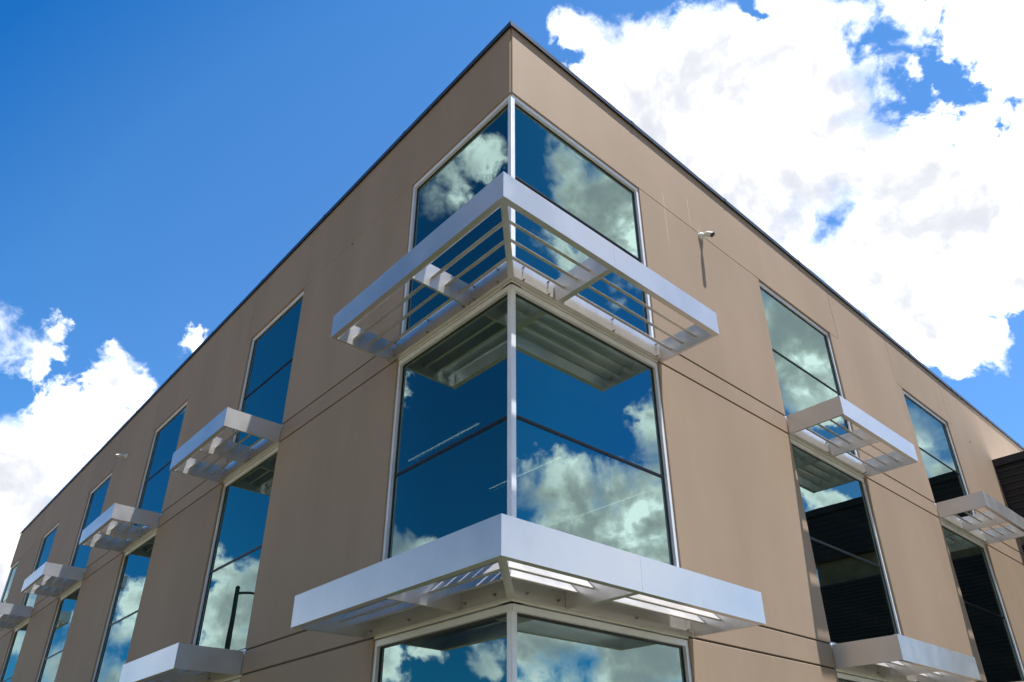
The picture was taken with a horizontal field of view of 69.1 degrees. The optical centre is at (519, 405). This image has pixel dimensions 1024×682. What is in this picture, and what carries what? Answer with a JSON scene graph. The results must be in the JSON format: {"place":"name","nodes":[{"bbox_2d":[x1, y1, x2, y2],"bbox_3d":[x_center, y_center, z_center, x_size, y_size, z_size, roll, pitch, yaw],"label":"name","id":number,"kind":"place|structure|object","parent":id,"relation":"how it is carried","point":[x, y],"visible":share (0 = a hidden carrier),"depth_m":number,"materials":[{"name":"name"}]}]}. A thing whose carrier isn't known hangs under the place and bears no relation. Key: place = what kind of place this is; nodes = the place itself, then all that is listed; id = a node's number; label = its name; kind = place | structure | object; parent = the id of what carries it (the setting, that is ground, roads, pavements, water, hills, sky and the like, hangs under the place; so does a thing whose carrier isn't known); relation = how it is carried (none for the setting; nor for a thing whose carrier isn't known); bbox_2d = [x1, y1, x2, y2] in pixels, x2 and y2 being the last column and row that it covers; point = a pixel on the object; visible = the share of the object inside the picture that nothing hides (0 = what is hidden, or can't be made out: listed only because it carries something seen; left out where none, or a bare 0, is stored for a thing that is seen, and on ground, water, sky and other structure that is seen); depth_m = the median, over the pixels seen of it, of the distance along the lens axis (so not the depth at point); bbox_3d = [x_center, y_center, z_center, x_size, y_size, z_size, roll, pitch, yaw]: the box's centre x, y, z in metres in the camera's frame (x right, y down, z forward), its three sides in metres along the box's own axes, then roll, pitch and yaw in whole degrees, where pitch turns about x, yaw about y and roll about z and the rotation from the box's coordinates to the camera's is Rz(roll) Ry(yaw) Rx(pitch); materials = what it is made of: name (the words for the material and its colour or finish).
{"place":"outdoors","nodes":[
{"label":"outdoors","id":0,"kind":"place"},
{"bbox_2d":[0,21,1023,681],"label":"office building","id":1,"kind":"structure","parent":0,"point":[510,397],"depth_m":12.80,"materials":[{"name":"paint"}]},
{"bbox_2d":[0,561,18,602],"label":"corner window","id":2,"kind":"structure","parent":1,"relation":"in","point":[12,571],"depth_m":33.21,"materials":[{"name":"glass"}]},
{"bbox_2d":[0,621,28,681],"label":"window","id":3,"kind":"structure","parent":1,"relation":"in","point":[18,636],"depth_m":27.26,"materials":[{"name":"glass"}]},
{"bbox_2d":[0,602,32,628],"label":"sunshade","id":4,"kind":"object","parent":1,"relation":"attached to","point":[12,616],"visible":1,"depth_m":26.71,"materials":[{"name":"metal"}]},
{"bbox_2d":[23,523,58,606],"bbox_3d":[-18.367,6.344,28.540,0.150,3.287,2.592,23,-36,-36],"label":"window","id":5,"kind":"structure","parent":1,"relation":"in","point":[47,542],"depth_m":28.93,"materials":[{"name":"glass"}]},
{"bbox_2d":[21,562,84,597],"bbox_3d":[-14.553,5.457,23.138,1.073,0.385,2.690,23,-36,-36],"label":"sunshade","id":6,"kind":"object","parent":1,"relation":"attached to","point":[49,579],"visible":1,"depth_m":22.96,"materials":[{"name":"metal"}]},
{"bbox_2d":[36,584,80,681],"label":"window","id":7,"kind":"structure","parent":1,"relation":"in","point":[66,606],"depth_m":22.86,"materials":[{"name":"glass"}]},
{"bbox_2d":[70,473,111,568],"bbox_3d":[-14.048,4.048,24.367,0.150,3.287,2.592,23,-36,-36],"label":"window","id":8,"kind":"structure","parent":1,"relation":"in","point":[81,553],"depth_m":24.71,"materials":[{"name":"glass"}]},
{"bbox_2d":[79,503,159,552],"bbox_3d":[-10.240,3.165,18.971,1.073,0.385,2.690,23,-36,-36],"label":"sunshade","id":9,"kind":"object","parent":1,"relation":"attached to","point":[106,525],"visible":1,"depth_m":18.84,"materials":[{"name":"metal"}]},
{"bbox_2d":[116,454,127,457],"bbox_3d":[-12.457,1.564,23.241,0.324,0.180,0.159,20,-34,-32],"label":"security camera","id":10,"kind":"object","parent":1,"relation":"attached to","point":[122,455],"visible":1,"depth_m":23.21,"materials":[{"name":"white plastic"}]},
{"bbox_2d":[92,532,155,681],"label":"window","id":11,"kind":"structure","parent":1,"relation":"in","point":[119,629],"depth_m":18.48,"materials":[{"name":"glass"}]},
{"bbox_2d":[133,402,186,527],"bbox_3d":[-9.735,1.756,20.200,0.150,3.287,2.592,23,-36,-36],"label":"window","id":12,"kind":"structure","parent":1,"relation":"in","point":[157,474],"depth_m":20.37,"materials":[{"name":"glass"}]},
{"bbox_2d":[119,643,243,681],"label":"sunshade","id":13,"kind":"object","parent":1,"relation":"attached to","point":[179,662],"visible":1,"depth_m":12.08,"materials":[{"name":"metal"}]},
{"bbox_2d":[170,407,280,482],"bbox_3d":[-5.880,0.848,14.759,1.073,0.385,2.690,23,-36,-36],"label":"sunshade","id":14,"kind":"object","parent":1,"relation":"attached to","point":[206,439],"visible":1,"depth_m":14.63,"materials":[{"name":"metal"}]},
{"bbox_2d":[193,447,277,650],"bbox_3d":[-5.350,2.905,14.108,0.150,3.782,2.592,23,-36,-36],"label":"window","id":15,"kind":"structure","parent":1,"relation":"in","point":[224,615],"depth_m":14.14,"materials":[{"name":"glass"}]},
{"bbox_2d":[228,291,303,464],"bbox_3d":[-5.375,-0.561,15.988,0.150,3.287,2.592,23,-36,-36],"label":"window","id":16,"kind":"structure","parent":1,"relation":"in","point":[264,394],"depth_m":16.08,"materials":[{"name":"glass"}]},
{"bbox_2d":[331,171,718,361],"bbox_3d":[0.071,-1.192,11.076,4.234,0.386,3.884,23,-36,-36],"label":"corner sunshade","id":17,"kind":"object","parent":1,"relation":"attached to","point":[503,190],"visible":1,"depth_m":10.11,"materials":[{"name":"metal"}]},
{"bbox_2d":[401,94,653,337],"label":"corner window","id":18,"kind":"structure","parent":1,"relation":"in","point":[513,139],"depth_m":11.81,"materials":[{"name":"glass"}]},
{"bbox_2d":[291,513,765,638],"bbox_3d":[0.098,2.499,9.073,4.234,0.386,3.884,23,-36,-36],"label":"corner sunshade","id":19,"kind":"object","parent":1,"relation":"attached to","point":[497,558],"visible":1,"depth_m":8.01,"materials":[{"name":"metal"}]},
{"bbox_2d":[382,284,679,567],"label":"corner window","id":20,"kind":"structure","parent":1,"relation":"in","point":[521,408],"depth_m":9.88,"materials":[{"name":"glass"}]},
{"bbox_2d":[372,603,691,681],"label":"corner window","id":21,"kind":"structure","parent":1,"relation":"in","point":[510,642],"depth_m":8.38,"materials":[{"name":"glass"}]},
{"bbox_2d":[698,231,714,239],"bbox_3d":[3.607,-3.299,14.323,0.160,0.221,0.303,23,-36,-36],"label":"security camera","id":22,"kind":"object","parent":1,"relation":"attached to","point":[701,235],"visible":1,"depth_m":14.31,"materials":[{"name":"white plastic"}]},
{"bbox_2d":[759,282,857,456],"bbox_3d":[6.090,-0.700,15.882,3.042,3.287,0.150,23,-36,-36],"label":"window","id":23,"kind":"structure","parent":1,"relation":"in","point":[807,374],"depth_m":15.92,"materials":[{"name":"glass"}]},
{"bbox_2d":[790,438,901,644],"bbox_3d":[6.115,2.765,14.002,3.042,3.782,0.150,23,-36,-36],"label":"window","id":24,"kind":"structure","parent":1,"relation":"in","point":[858,603],"depth_m":14.01,"materials":[{"name":"glass"}]},
{"bbox_2d":[786,395,917,476],"bbox_3d":[6.572,0.678,14.611,3.150,0.385,1.073,23,-36,-36],"label":"sunshade","id":25,"kind":"object","parent":1,"relation":"attached to","point":[871,431],"visible":1,"depth_m":14.47,"materials":[{"name":"metal"}]},
{"bbox_2d":[837,672,879,681],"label":"window","id":26,"kind":"structure","parent":1,"relation":"in","point":[841,677],"depth_m":12.26,"materials":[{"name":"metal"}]},
{"bbox_2d":[832,634,980,681],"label":"sunshade","id":27,"kind":"object","parent":1,"relation":"attached to","point":[897,658],"visible":1,"depth_m":12.05,"materials":[{"name":"metal"}]},
{"bbox_2d":[903,391,973,516],"bbox_3d":[11.230,1.495,19.996,3.042,3.287,0.150,23,-36,-36],"label":"window","id":28,"kind":"structure","parent":1,"relation":"in","point":[945,477],"depth_m":20.11,"materials":[{"name":"glass"}]},
{"bbox_2d":[936,491,1023,543],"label":"sunshade","id":29,"kind":"object","parent":1,"relation":"attached to","point":[998,513],"visible":1,"depth_m":18.56,"materials":[{"name":"metal"}]},
{"bbox_2d":[941,522,1023,681],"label":"window","id":30,"kind":"structure","parent":1,"relation":"in","point":[993,636],"depth_m":18.18,"materials":[{"name":"glass"}]},
{"bbox_2d":[0,0,1023,599],"label":"sky","id":31,"kind":"structure","parent":0,"point":[159,159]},
{"bbox_2d":[992,451,1023,551],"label":"dark clad block","id":32,"kind":"structure","parent":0,"point":[1009,470],"depth_m":22.91,"materials":[{"name":"metal"}]}
]}

